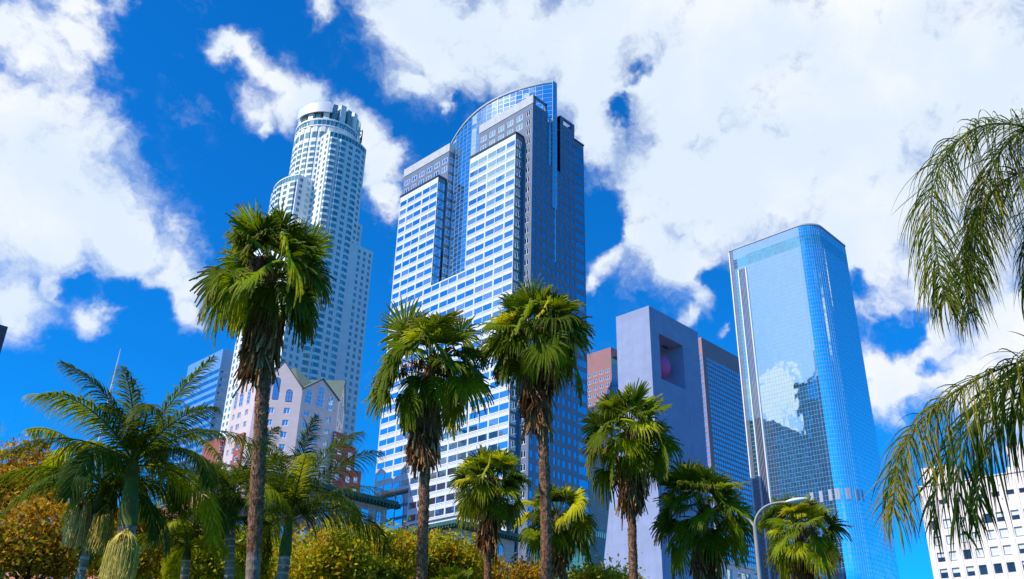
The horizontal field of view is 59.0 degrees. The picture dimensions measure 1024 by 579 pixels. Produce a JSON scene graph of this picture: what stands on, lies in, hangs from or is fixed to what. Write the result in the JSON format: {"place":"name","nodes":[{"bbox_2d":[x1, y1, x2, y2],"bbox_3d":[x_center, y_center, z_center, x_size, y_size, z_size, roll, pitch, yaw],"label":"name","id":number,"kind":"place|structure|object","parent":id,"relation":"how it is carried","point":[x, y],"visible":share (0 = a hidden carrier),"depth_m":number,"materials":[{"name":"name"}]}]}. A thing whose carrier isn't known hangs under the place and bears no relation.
{"place":"outdoors","nodes":[
{"label":"outdoors","id":0,"kind":"place"},
{"bbox_2d":[0,325,7,352],"bbox_3d":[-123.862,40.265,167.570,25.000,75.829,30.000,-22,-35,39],"label":"dark tower","id":1,"kind":"structure","parent":0,"point":[3,329],"depth_m":185.05,"materials":[{"name":"black glass"}]},
{"bbox_2d":[161,349,233,505],"bbox_3d":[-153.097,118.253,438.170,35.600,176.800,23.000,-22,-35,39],"label":"banded skyscraper","id":2,"kind":"structure","parent":0,"point":[214,389],"depth_m":455.64,"materials":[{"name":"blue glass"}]},
{"bbox_2d":[162,368,230,503],"bbox_3d":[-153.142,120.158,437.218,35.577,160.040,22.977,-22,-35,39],"label":"windows","id":3,"kind":"structure","parent":2,"relation":"in","point":[221,370],"depth_m":453.35,"materials":[{"name":"blue glass"}]},
{"bbox_2d":[202,359,360,491],"bbox_3d":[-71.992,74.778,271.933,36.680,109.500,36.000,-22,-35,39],"label":"gabled tower","id":4,"kind":"structure","parent":0,"point":[296,399],"depth_m":275.62,"materials":[{"name":"beige stone"}]},
{"bbox_2d":[225,410,247,466],"bbox_3d":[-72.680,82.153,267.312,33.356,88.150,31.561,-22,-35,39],"label":"windows","id":5,"kind":"structure","parent":4,"relation":"in","point":[246,413],"depth_m":275.64,"materials":[{"name":"blue glass"}]},
{"bbox_2d":[272,377,279,398],"bbox_3d":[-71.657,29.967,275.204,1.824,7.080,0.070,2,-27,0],"label":"arched window","id":6,"kind":"structure","parent":4,"relation":"in","point":[275,388],"depth_m":274.87,"materials":[{"name":"blue glass"}]},
{"bbox_2d":[285,389,291,400],"bbox_3d":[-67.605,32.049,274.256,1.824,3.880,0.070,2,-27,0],"label":"arched window","id":7,"kind":"structure","parent":4,"relation":"in","point":[288,397],"depth_m":274.23,"materials":[{"name":"blue glass"}]},
{"bbox_2d":[219,438,357,490],"bbox_3d":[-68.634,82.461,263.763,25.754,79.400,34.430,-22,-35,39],"label":"brick windows","id":8,"kind":"structure","parent":4,"relation":"in","point":[355,479],"depth_m":277.40,"materials":[{"name":"blue glass"}]},
{"bbox_2d":[305,389,311,404],"bbox_3d":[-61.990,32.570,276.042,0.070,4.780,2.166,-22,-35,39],"label":"arched window","id":9,"kind":"structure","parent":4,"relation":"in","point":[308,398],"depth_m":275.98,"materials":[{"name":"blue glass"}]},
{"bbox_2d":[317,386,324,407],"bbox_3d":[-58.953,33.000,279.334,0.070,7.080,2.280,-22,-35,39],"label":"arched window","id":10,"kind":"structure","parent":4,"relation":"in","point":[321,392],"depth_m":279.30,"materials":[{"name":"blue glass"}]},
{"bbox_2d":[328,396,333,411],"bbox_3d":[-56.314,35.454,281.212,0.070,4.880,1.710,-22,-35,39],"label":"arched window","id":11,"kind":"structure","parent":4,"relation":"in","point":[330,405],"depth_m":281.22,"materials":[{"name":"blue glass"}]},
{"bbox_2d":[220,101,372,446],"bbox_3d":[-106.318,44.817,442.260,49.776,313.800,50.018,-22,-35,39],"label":"round skyscraper","id":12,"kind":"structure","parent":0,"point":[322,183],"depth_m":461.98,"materials":[{"name":"white stone"}]},
{"bbox_2d":[221,120,370,444],"bbox_3d":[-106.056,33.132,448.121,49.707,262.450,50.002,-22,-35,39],"label":"windows","id":13,"kind":"structure","parent":12,"relation":"in","point":[333,123],"depth_m":463.25,"materials":[{"name":"teal glass"}]},
{"bbox_2d":[396,519,525,578],"bbox_3d":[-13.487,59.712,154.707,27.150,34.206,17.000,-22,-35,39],"label":"stone hotel wing","id":14,"kind":"structure","parent":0,"point":[508,540],"depth_m":155.10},
{"bbox_2d":[374,80,589,564],"bbox_3d":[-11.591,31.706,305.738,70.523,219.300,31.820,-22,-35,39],"label":"crowned skyscraper","id":15,"kind":"structure","parent":0,"point":[491,209],"depth_m":306.07,"materials":[{"name":"white metal"}]},
{"bbox_2d":[386,509,393,518],"bbox_3d":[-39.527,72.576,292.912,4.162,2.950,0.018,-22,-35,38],"label":"window","id":16,"kind":"structure","parent":15,"relation":"in","point":[390,513],"depth_m":292.70,"materials":[{"name":"blue glass"}]},
{"bbox_2d":[393,519,401,528],"bbox_3d":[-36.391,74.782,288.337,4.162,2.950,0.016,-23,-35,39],"label":"window","id":17,"kind":"structure","parent":15,"relation":"in","point":[399,521],"depth_m":288.38,"materials":[{"name":"blue glass"}]},
{"bbox_2d":[394,506,402,516],"bbox_3d":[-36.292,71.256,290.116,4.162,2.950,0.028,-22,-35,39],"label":"window","id":18,"kind":"structure","parent":15,"relation":"in","point":[399,512],"depth_m":289.93,"materials":[{"name":"blue glass"}]},
{"bbox_2d":[432,266,441,276],"bbox_3d":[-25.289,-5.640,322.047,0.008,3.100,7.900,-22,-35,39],"label":"window","id":19,"kind":"structure","parent":15,"relation":"in","point":[438,272],"depth_m":320.92,"materials":[{"name":"blue glass"}]},
{"bbox_2d":[433,257,441,267],"bbox_3d":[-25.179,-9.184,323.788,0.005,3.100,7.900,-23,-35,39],"label":"window","id":20,"kind":"structure","parent":15,"relation":"in","point":[436,261],"depth_m":322.61,"materials":[{"name":"blue glass"}]},
{"bbox_2d":[434,247,442,257],"bbox_3d":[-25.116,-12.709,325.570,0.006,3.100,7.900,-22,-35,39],"label":"window","id":21,"kind":"structure","parent":15,"relation":"in","point":[437,251],"depth_m":324.47,"materials":[{"name":"blue glass"}]},
{"bbox_2d":[434,237,442,247],"bbox_3d":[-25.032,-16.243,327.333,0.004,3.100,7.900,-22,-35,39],"label":"window","id":22,"kind":"structure","parent":15,"relation":"in","point":[438,242],"depth_m":325.98,"materials":[{"name":"blue glass"}]},
{"bbox_2d":[435,228,442,237],"bbox_3d":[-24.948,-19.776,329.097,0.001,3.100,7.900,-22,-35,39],"label":"window","id":23,"kind":"structure","parent":15,"relation":"in","point":[438,232],"depth_m":327.81,"materials":[{"name":"blue glass"}]},
{"bbox_2d":[436,218,443,228],"bbox_3d":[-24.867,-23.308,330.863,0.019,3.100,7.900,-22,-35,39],"label":"window","id":24,"kind":"structure","parent":15,"relation":"in","point":[439,223],"depth_m":329.58,"materials":[{"name":"blue glass"}]},
{"bbox_2d":[436,209,443,219],"bbox_3d":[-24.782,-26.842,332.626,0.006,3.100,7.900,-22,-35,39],"label":"window","id":25,"kind":"structure","parent":15,"relation":"in","point":[440,214],"depth_m":331.27,"materials":[{"name":"blue glass"}]},
{"bbox_2d":[437,199,444,209],"bbox_3d":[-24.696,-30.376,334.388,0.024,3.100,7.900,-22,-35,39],"label":"window","id":26,"kind":"structure","parent":15,"relation":"in","point":[440,204],"depth_m":333.06,"materials":[{"name":"blue glass"}]},
{"bbox_2d":[438,191,445,200],"bbox_3d":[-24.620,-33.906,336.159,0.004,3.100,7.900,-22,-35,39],"label":"window","id":27,"kind":"structure","parent":15,"relation":"in","point":[441,195],"depth_m":334.85,"materials":[{"name":"blue glass"}]},
{"bbox_2d":[438,182,445,191],"bbox_3d":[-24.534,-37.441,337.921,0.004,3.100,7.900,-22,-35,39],"label":"window","id":28,"kind":"structure","parent":15,"relation":"in","point":[441,186],"depth_m":336.61,"materials":[{"name":"blue glass"}]},
{"bbox_2d":[375,109,585,564],"bbox_3d":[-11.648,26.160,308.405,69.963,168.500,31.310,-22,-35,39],"label":"windows","id":29,"kind":"structure","parent":15,"relation":"in","point":[519,163],"depth_m":304.21,"materials":[{"name":"blue glass"}]},
{"bbox_2d":[499,441,507,448],"bbox_3d":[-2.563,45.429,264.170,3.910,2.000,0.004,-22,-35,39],"label":"window","id":30,"kind":"structure","parent":15,"relation":"in","point":[502,445],"depth_m":264.05,"materials":[{"name":"blue glass"}]},
{"bbox_2d":[499,428,507,435],"bbox_3d":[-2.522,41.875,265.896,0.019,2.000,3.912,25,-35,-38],"label":"window","id":31,"kind":"structure","parent":15,"relation":"in","point":[502,432],"depth_m":265.79,"materials":[{"name":"blue glass"}]},
{"bbox_2d":[499,415,507,423],"bbox_3d":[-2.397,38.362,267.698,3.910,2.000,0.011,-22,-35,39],"label":"window","id":32,"kind":"structure","parent":15,"relation":"in","point":[502,419],"depth_m":267.81,"materials":[{"name":"blue glass"}]},
{"bbox_2d":[509,439,517,451],"bbox_3d":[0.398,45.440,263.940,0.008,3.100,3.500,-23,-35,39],"label":"window","id":33,"kind":"structure","parent":15,"relation":"in","point":[513,445],"depth_m":263.92,"materials":[{"name":"blue glass"}]},
{"bbox_2d":[509,426,517,438],"bbox_3d":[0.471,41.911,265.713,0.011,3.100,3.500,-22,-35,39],"label":"window","id":34,"kind":"structure","parent":15,"relation":"in","point":[513,431],"depth_m":265.79,"materials":[{"name":"blue glass"}]},
{"bbox_2d":[510,413,517,425],"bbox_3d":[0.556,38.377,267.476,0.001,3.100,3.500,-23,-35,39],"label":"window","id":35,"kind":"structure","parent":15,"relation":"in","point":[513,418],"depth_m":267.52,"materials":[{"name":"blue glass"}]},
{"bbox_2d":[510,400,517,412],"bbox_3d":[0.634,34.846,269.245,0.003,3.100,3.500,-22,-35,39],"label":"window","id":36,"kind":"structure","parent":15,"relation":"in","point":[513,405],"depth_m":269.06,"materials":[{"name":"blue glass"}]},
{"bbox_2d":[513,271,520,281],"bbox_3d":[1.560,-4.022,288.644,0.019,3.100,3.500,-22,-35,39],"label":"window","id":37,"kind":"structure","parent":15,"relation":"in","point":[516,276],"depth_m":288.62,"materials":[{"name":"blue glass"}]},
{"bbox_2d":[513,260,520,271],"bbox_3d":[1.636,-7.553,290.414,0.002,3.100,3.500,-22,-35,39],"label":"window","id":38,"kind":"structure","parent":15,"relation":"in","point":[516,265],"depth_m":290.43,"materials":[{"name":"blue glass"}]},
{"bbox_2d":[514,249,520,260],"bbox_3d":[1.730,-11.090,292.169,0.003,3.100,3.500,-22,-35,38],"label":"window","id":39,"kind":"structure","parent":15,"relation":"in","point":[517,254],"depth_m":292.27,"materials":[{"name":"blue glass"}]},
{"bbox_2d":[514,239,520,249],"bbox_3d":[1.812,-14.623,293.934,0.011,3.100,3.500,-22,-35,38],"label":"window","id":40,"kind":"structure","parent":15,"relation":"in","point":[517,244],"depth_m":293.92,"materials":[{"name":"blue glass"}]},
{"bbox_2d":[514,228,521,238],"bbox_3d":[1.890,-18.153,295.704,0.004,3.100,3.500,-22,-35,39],"label":"window","id":41,"kind":"structure","parent":15,"relation":"in","point":[517,233],"depth_m":295.65,"materials":[{"name":"blue glass"}]},
{"bbox_2d":[578,405,586,414],"bbox_3d":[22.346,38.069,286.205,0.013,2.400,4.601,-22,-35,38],"label":"window","id":42,"kind":"structure","parent":15,"relation":"in","point":[583,410],"depth_m":286.17,"materials":[{"name":"blue glass"}]},
{"bbox_2d":[578,370,586,379],"bbox_3d":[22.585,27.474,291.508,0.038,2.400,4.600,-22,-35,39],"label":"window","id":43,"kind":"structure","parent":15,"relation":"in","point":[583,375],"depth_m":291.85,"materials":[{"name":"blue glass"}]},
{"bbox_2d":[578,358,586,368],"bbox_3d":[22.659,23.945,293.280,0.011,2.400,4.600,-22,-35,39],"label":"window","id":44,"kind":"structure","parent":15,"relation":"in","point":[583,364],"depth_m":293.45,"materials":[{"name":"blue glass"}]},
{"bbox_2d":[579,466,587,475],"bbox_3d":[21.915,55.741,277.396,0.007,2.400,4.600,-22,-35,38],"label":"window","id":45,"kind":"structure","parent":15,"relation":"in","point":[582,471],"depth_m":277.23,"materials":[{"name":"blue glass"}]},
{"bbox_2d":[579,479,588,488],"bbox_3d":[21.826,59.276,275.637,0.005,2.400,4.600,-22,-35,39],"label":"window","id":46,"kind":"structure","parent":15,"relation":"in","point":[582,483],"depth_m":275.64,"materials":[{"name":"blue glass"}]},
{"bbox_2d":[0,0,1023,578],"label":"sky","id":47,"kind":"structure","parent":0,"point":[130,130],"materials":[{"name":"blue"}]},
{"bbox_2d":[534,526,606,578],"bbox_3d":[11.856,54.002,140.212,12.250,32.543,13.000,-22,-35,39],"label":"building","id":48,"kind":"structure","parent":0,"point":[601,541],"depth_m":139.16,"materials":[{"name":"teal glass"}]},
{"bbox_2d":[589,453,609,533],"bbox_3d":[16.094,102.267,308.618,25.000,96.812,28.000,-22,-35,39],"label":"concrete block","id":49,"kind":"structure","parent":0,"point":[600,511],"depth_m":317.75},
{"bbox_2d":[587,347,619,447],"bbox_3d":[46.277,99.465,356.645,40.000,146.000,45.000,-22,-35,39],"label":"granite tower","id":50,"kind":"structure","parent":0,"point":[602,371],"depth_m":366.13,"materials":[{"name":"red"}]},
{"bbox_2d":[587,365,617,445],"bbox_3d":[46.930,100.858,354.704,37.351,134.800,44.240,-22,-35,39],"label":"windows","id":51,"kind":"structure","parent":50,"relation":"in","point":[614,374],"depth_m":363.92,"materials":[{"name":"white glass"}]},
{"bbox_2d":[604,306,712,578],"bbox_3d":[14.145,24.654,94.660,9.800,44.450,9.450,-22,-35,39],"label":"purple tower","id":52,"kind":"structure","parent":0,"point":[657,351],"depth_m":96.89,"materials":[{"name":"purple paint"}]},
{"bbox_2d":[698,337,757,578],"bbox_3d":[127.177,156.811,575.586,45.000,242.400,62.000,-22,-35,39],"label":"granite tower","id":53,"kind":"structure","parent":0,"point":[725,435],"depth_m":586.43,"materials":[{"name":"blue stone"}]},
{"bbox_2d":[707,358,756,578],"bbox_3d":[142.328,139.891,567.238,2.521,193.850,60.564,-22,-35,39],"label":"windows","id":54,"kind":"structure","parent":53,"relation":"in","point":[725,440],"depth_m":586.39,"materials":[{"name":"blue glass"}]},
{"bbox_2d":[728,223,899,578],"bbox_3d":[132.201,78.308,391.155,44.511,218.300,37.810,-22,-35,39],"label":"glass skyscraper","id":55,"kind":"structure","parent":0,"point":[809,421],"depth_m":392.83,"materials":[{"name":"blue glass"}]},
{"bbox_2d":[918,444,1023,578],"bbox_3d":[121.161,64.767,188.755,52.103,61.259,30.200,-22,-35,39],"label":"office block","id":56,"kind":"structure","parent":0,"point":[1003,557],"depth_m":193.42,"materials":[{"name":"white paint"}]},
{"bbox_2d":[937,552,945,561],"bbox_3d":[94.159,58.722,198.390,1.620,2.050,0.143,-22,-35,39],"label":"window","id":57,"kind":"structure","parent":56,"relation":"in","point":[938,554],"depth_m":198.44,"materials":[{"name":"white glass"}]},
{"bbox_2d":[940,569,948,578],"bbox_3d":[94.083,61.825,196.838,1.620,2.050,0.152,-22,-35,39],"label":"window","id":58,"kind":"structure","parent":56,"relation":"in","point":[944,573],"depth_m":196.90,"materials":[{"name":"blue glass"}]},
{"bbox_2d":[943,519,950,528],"bbox_3d":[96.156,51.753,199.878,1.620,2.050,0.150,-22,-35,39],"label":"window","id":59,"kind":"structure","parent":56,"relation":"in","point":[948,520],"depth_m":199.90,"materials":[{"name":"white glass"}]},
{"bbox_2d":[949,551,957,560],"bbox_3d":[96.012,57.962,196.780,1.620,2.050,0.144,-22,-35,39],"label":"window","id":60,"kind":"structure","parent":56,"relation":"in","point":[954,555],"depth_m":196.75,"materials":[{"name":"white glass"}]},
{"bbox_2d":[952,567,960,577],"bbox_3d":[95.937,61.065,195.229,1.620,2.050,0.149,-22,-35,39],"label":"window","id":61,"kind":"structure","parent":56,"relation":"in","point":[956,571],"depth_m":195.27,"materials":[{"name":"white glass"}]},
{"bbox_2d":[963,550,971,558],"bbox_3d":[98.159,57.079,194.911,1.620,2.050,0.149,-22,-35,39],"label":"window","id":62,"kind":"structure","parent":56,"relation":"in","point":[968,552],"depth_m":195.01,"materials":[{"name":"blue glass"}]},
{"bbox_2d":[966,566,975,575],"bbox_3d":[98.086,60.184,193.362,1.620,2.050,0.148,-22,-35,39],"label":"window","id":63,"kind":"structure","parent":56,"relation":"in","point":[970,569],"depth_m":193.42,"materials":[{"name":"white glass"}]},
{"bbox_2d":[975,548,984,557],"bbox_3d":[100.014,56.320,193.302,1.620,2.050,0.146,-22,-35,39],"label":"window","id":64,"kind":"structure","parent":56,"relation":"in","point":[981,555],"depth_m":193.32,"materials":[{"name":"white glass"}]},
{"bbox_2d":[979,565,987,574],"bbox_3d":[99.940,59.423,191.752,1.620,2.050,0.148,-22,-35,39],"label":"window","id":65,"kind":"structure","parent":56,"relation":"in","point":[983,568],"depth_m":191.82,"materials":[{"name":"blue glass"}]},
{"bbox_2d":[987,530,995,539],"bbox_3d":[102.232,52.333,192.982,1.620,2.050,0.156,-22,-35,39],"label":"window","id":66,"kind":"structure","parent":56,"relation":"in","point":[992,532],"depth_m":192.95,"materials":[{"name":"white glass"}]},
{"bbox_2d":[990,546,999,556],"bbox_3d":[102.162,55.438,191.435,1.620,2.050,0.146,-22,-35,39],"label":"window","id":67,"kind":"structure","parent":56,"relation":"in","point":[994,550],"depth_m":191.44,"materials":[{"name":"white glass"}]},
{"bbox_2d":[994,563,1002,573],"bbox_3d":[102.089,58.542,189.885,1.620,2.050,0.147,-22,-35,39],"label":"window","id":68,"kind":"structure","parent":56,"relation":"in","point":[998,567],"depth_m":189.95,"materials":[{"name":"blue glass"}]},
{"bbox_2d":[996,512,1003,521],"bbox_3d":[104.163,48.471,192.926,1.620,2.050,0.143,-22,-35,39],"label":"window","id":69,"kind":"structure","parent":56,"relation":"in","point":[999,517],"depth_m":193.09,"materials":[{"name":"white glass"}]},
{"bbox_2d":[999,528,1008,538],"bbox_3d":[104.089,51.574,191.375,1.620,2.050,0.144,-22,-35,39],"label":"window","id":70,"kind":"structure","parent":56,"relation":"in","point":[1003,532],"depth_m":191.40,"materials":[{"name":"white glass"}]},
{"bbox_2d":[1003,545,1012,554],"bbox_3d":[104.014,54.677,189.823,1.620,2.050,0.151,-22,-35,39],"label":"window","id":71,"kind":"structure","parent":56,"relation":"in","point":[1007,548],"depth_m":189.86,"materials":[{"name":"white glass"}]},
{"bbox_2d":[1007,562,1016,572],"bbox_3d":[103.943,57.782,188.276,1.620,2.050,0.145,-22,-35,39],"label":"window","id":72,"kind":"structure","parent":56,"relation":"in","point":[1011,565],"depth_m":188.34,"materials":[{"name":"blue glass"}]},
{"bbox_2d":[1011,510,1019,519],"bbox_3d":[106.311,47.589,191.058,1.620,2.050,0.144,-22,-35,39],"label":"window","id":73,"kind":"structure","parent":56,"relation":"in","point":[1015,513],"depth_m":191.12,"materials":[{"name":"white glass"}]},
{"bbox_2d":[1014,526,1023,536],"bbox_3d":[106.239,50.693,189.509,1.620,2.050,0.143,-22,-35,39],"label":"window","id":74,"kind":"structure","parent":56,"relation":"in","point":[1018,530],"depth_m":189.49,"materials":[{"name":"white glass"}]},
{"label":"ground","id":75,"kind":"structure","parent":0,"visible":0},
{"bbox_2d":[95,349,120,463],"bbox_3d":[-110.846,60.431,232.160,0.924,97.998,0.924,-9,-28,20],"label":"mast","id":76,"kind":"object","parent":75,"relation":"on","point":[111,388],"visible":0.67,"depth_m":248.97,"materials":[{"name":"silver metal"}]},
{"bbox_2d":[4,492,315,578],"bbox_3d":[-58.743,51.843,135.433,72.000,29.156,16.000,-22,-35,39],"label":"brick block","id":77,"kind":"structure","parent":75,"relation":"on","point":[306,528],"depth_m":122.11,"materials":[{"name":"red brick"}]},
{"bbox_2d":[186,466,400,544],"bbox_3d":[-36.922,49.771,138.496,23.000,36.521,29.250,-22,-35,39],"label":"stone hotel wing","id":78,"kind":"structure","parent":75,"relation":"on","point":[377,510],"depth_m":144.78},
{"bbox_2d":[376,510,381,525],"bbox_3d":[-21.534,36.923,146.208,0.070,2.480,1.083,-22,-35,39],"label":"arched window","id":79,"kind":"structure","parent":78,"relation":"in","point":[379,514],"depth_m":146.34,"materials":[{"name":"blue glass"}]},
{"bbox_2d":[721,559,756,578],"bbox_3d":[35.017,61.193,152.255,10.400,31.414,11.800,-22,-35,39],"label":"white penthouse","id":80,"kind":"object","parent":75,"relation":"on","point":[734,572],"visible":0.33,"depth_m":155.22,"materials":[{"name":"blue concrete"}]},
{"bbox_2d":[738,572,749,578],"bbox_3d":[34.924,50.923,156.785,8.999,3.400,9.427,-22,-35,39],"label":"windows","id":81,"kind":"structure","parent":80,"relation":"in","point":[741,575],"depth_m":156.25,"materials":[{"name":"blue glass"}]},
{"label":"lawn","id":82,"kind":"structure","parent":0,"visible":0},
{"bbox_2d":[0,426,79,578],"bbox_3d":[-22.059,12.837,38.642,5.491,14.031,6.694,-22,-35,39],"label":"autumn tree","id":83,"kind":"object","parent":82,"relation":"on","point":[9,466],"visible":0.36,"depth_m":40.02,"materials":[{"name":"orange plant"}]},
{"bbox_2d":[0,482,98,578],"bbox_3d":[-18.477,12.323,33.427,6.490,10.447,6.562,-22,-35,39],"label":"autumn tree","id":84,"kind":"object","parent":82,"relation":"on","point":[33,547],"visible":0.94,"depth_m":33.80,"materials":[{"name":"yellow plant"}]},
{"bbox_2d":[0,421,207,578],"bbox_3d":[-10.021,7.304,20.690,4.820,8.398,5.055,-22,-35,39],"label":"feather palm","id":85,"kind":"object","parent":82,"relation":"on","point":[93,529],"visible":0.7,"depth_m":21.34,"materials":[{"name":"green plant"}]},
{"bbox_2d":[73,502,184,578],"bbox_3d":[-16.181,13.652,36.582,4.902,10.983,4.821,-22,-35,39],"label":"autumn tree","id":86,"kind":"object","parent":82,"relation":"on","point":[146,563],"visible":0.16,"depth_m":37.38,"materials":[{"name":"green plant"}]},
{"bbox_2d":[0,354,269,578],"bbox_3d":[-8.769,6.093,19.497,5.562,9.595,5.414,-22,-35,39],"label":"feather palm","id":87,"kind":"object","parent":82,"relation":"on","point":[122,548],"visible":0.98,"depth_m":20.28,"materials":[{"name":"green plant"}]},
{"bbox_2d":[136,560,167,578],"bbox_3d":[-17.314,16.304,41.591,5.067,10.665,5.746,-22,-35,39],"label":"autumn tree","id":88,"kind":"object","parent":82,"relation":"on","point":[150,573],"visible":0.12,"depth_m":42.40,"materials":[{"name":"green plant"}]},
{"bbox_2d":[97,480,273,578],"bbox_3d":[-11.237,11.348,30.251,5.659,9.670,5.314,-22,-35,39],"label":"feather palm","id":89,"kind":"object","parent":82,"relation":"on","point":[187,548],"visible":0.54,"depth_m":31.15,"materials":[{"name":"green plant"}]},
{"bbox_2d":[153,521,273,578],"bbox_3d":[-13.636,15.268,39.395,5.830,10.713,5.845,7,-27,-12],"label":"autumn tree","id":90,"kind":"object","parent":82,"relation":"on","point":[203,566],"visible":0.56,"depth_m":39.50,"materials":[{"name":"green plant"}]},
{"bbox_2d":[144,426,316,578],"bbox_3d":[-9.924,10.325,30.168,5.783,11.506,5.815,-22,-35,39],"label":"feather palm","id":91,"kind":"object","parent":82,"relation":"on","point":[231,512],"visible":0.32,"depth_m":31.21,"materials":[{"name":"green plant"}]},
{"bbox_2d":[189,198,335,578],"bbox_3d":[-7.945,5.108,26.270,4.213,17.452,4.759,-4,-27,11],"label":"fan palm","id":92,"kind":"object","parent":82,"relation":"on","point":[245,290],"visible":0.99,"depth_m":27.85,"materials":[{"name":"green plant"}]},
{"bbox_2d":[238,515,312,578],"bbox_3d":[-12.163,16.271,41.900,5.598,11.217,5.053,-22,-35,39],"label":"autumn tree","id":93,"kind":"object","parent":82,"relation":"on","point":[266,570],"visible":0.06,"depth_m":42.13,"materials":[{"name":"green plant"}]},
{"bbox_2d":[175,412,402,578],"bbox_3d":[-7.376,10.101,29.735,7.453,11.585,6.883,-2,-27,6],"label":"feather palm","id":94,"kind":"object","parent":82,"relation":"on","point":[281,507],"visible":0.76,"depth_m":30.99,"materials":[{"name":"green plant"}]},
{"bbox_2d":[260,535,317,578],"bbox_3d":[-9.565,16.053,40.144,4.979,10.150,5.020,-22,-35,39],"label":"autumn tree","id":95,"kind":"object","parent":82,"relation":"on","point":[272,574],"visible":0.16,"depth_m":40.78,"materials":[{"name":"green plant"}]},
{"bbox_2d":[271,502,410,578],"bbox_3d":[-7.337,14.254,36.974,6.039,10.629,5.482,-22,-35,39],"label":"autumn tree","id":96,"kind":"object","parent":82,"relation":"on","point":[332,556],"visible":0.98,"depth_m":37.22,"materials":[{"name":"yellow plant"}]},
{"bbox_2d":[373,561,405,578],"bbox_3d":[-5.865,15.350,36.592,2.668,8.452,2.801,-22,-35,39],"label":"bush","id":97,"kind":"object","parent":82,"relation":"on","point":[394,575],"visible":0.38,"depth_m":37.85,"materials":[{"name":"green plant"}]},
{"bbox_2d":[345,516,440,578],"bbox_3d":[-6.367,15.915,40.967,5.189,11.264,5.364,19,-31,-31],"label":"autumn tree","id":98,"kind":"object","parent":82,"relation":"on","point":[404,558],"visible":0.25,"depth_m":41.64,"materials":[{"name":"yellow plant"}]},
{"bbox_2d":[361,295,495,578],"bbox_3d":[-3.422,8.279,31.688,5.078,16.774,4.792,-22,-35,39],"label":"fan palm","id":99,"kind":"object","parent":82,"relation":"on","point":[421,421],"visible":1,"depth_m":33.03,"materials":[{"name":"green plant"}]},
{"bbox_2d":[431,563,473,578],"bbox_3d":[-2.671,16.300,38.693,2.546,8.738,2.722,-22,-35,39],"label":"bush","id":100,"kind":"object","parent":82,"relation":"on","point":[454,573],"visible":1,"depth_m":40.19,"materials":[{"name":"green plant"}]},
{"bbox_2d":[410,525,500,578],"bbox_3d":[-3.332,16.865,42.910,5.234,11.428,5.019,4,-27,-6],"label":"autumn tree","id":101,"kind":"object","parent":82,"relation":"on","point":[447,550],"visible":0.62,"depth_m":43.81,"materials":[{"name":"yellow plant"}]},
{"bbox_2d":[447,444,534,578],"bbox_3d":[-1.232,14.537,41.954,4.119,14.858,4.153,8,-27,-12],"label":"fan palm","id":102,"kind":"object","parent":82,"relation":"on","point":[487,505],"visible":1,"depth_m":43.54,"materials":[{"name":"green plant"}]},
{"bbox_2d":[475,547,519,578],"bbox_3d":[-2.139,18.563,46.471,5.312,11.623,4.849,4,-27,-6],"label":"autumn tree","id":103,"kind":"object","parent":82,"relation":"on","point":[495,567],"visible":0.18,"depth_m":47.55,"materials":[{"name":"yellow plant"}]},
{"bbox_2d":[499,550,568,578],"bbox_3d":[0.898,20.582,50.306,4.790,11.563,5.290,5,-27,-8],"label":"autumn tree","id":104,"kind":"object","parent":82,"relation":"on","point":[524,569],"visible":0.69,"depth_m":51.19,"materials":[{"name":"yellow plant"}]},
{"bbox_2d":[474,273,595,578],"bbox_3d":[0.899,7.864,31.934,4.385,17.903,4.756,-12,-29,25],"label":"fan palm","id":105,"kind":"object","parent":82,"relation":"on","point":[538,367],"visible":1,"depth_m":33.59,"materials":[{"name":"green plant"}]},
{"bbox_2d":[511,482,598,578],"bbox_3d":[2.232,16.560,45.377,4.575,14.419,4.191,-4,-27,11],"label":"fan palm","id":106,"kind":"object","parent":82,"relation":"on","point":[571,540],"visible":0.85,"depth_m":46.46,"materials":[{"name":"green plant"}]},
{"bbox_2d":[556,551,649,578],"bbox_3d":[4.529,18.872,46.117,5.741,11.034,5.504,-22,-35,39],"label":"autumn tree","id":107,"kind":"object","parent":82,"relation":"on","point":[598,572],"visible":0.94,"depth_m":47.13,"materials":[{"name":"green plant"}]},
{"bbox_2d":[576,377,683,578],"bbox_3d":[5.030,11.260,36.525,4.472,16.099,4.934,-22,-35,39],"label":"fan palm","id":108,"kind":"object","parent":82,"relation":"on","point":[634,467],"visible":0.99,"depth_m":38.07,"materials":[{"name":"green plant"}]},
{"bbox_2d":[649,458,760,578],"bbox_3d":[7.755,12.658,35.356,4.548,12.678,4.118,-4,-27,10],"label":"fan palm","id":109,"kind":"object","parent":82,"relation":"on","point":[711,548],"visible":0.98,"depth_m":36.20,"materials":[{"name":"green plant"}]},
{"bbox_2d":[742,497,807,578],"bbox_3d":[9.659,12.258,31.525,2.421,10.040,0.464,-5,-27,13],"label":"street lamp","id":110,"kind":"object","parent":82,"relation":"on","point":[798,500],"visible":1,"depth_m":33.36,"materials":[{"name":"grey metal"}]},
{"bbox_2d":[757,491,853,578],"bbox_3d":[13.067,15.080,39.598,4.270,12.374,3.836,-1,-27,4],"label":"fan palm","id":111,"kind":"object","parent":82,"relation":"on","point":[787,558],"visible":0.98,"depth_m":40.74,"materials":[{"name":"green plant"}]},
{"bbox_2d":[859,108,1023,561],"bbox_3d":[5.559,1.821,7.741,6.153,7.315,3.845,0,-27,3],"label":"queen palm","id":112,"kind":"object","parent":82,"relation":"on","point":[968,277],"visible":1,"depth_m":7.55,"materials":[{"name":"green plant"}]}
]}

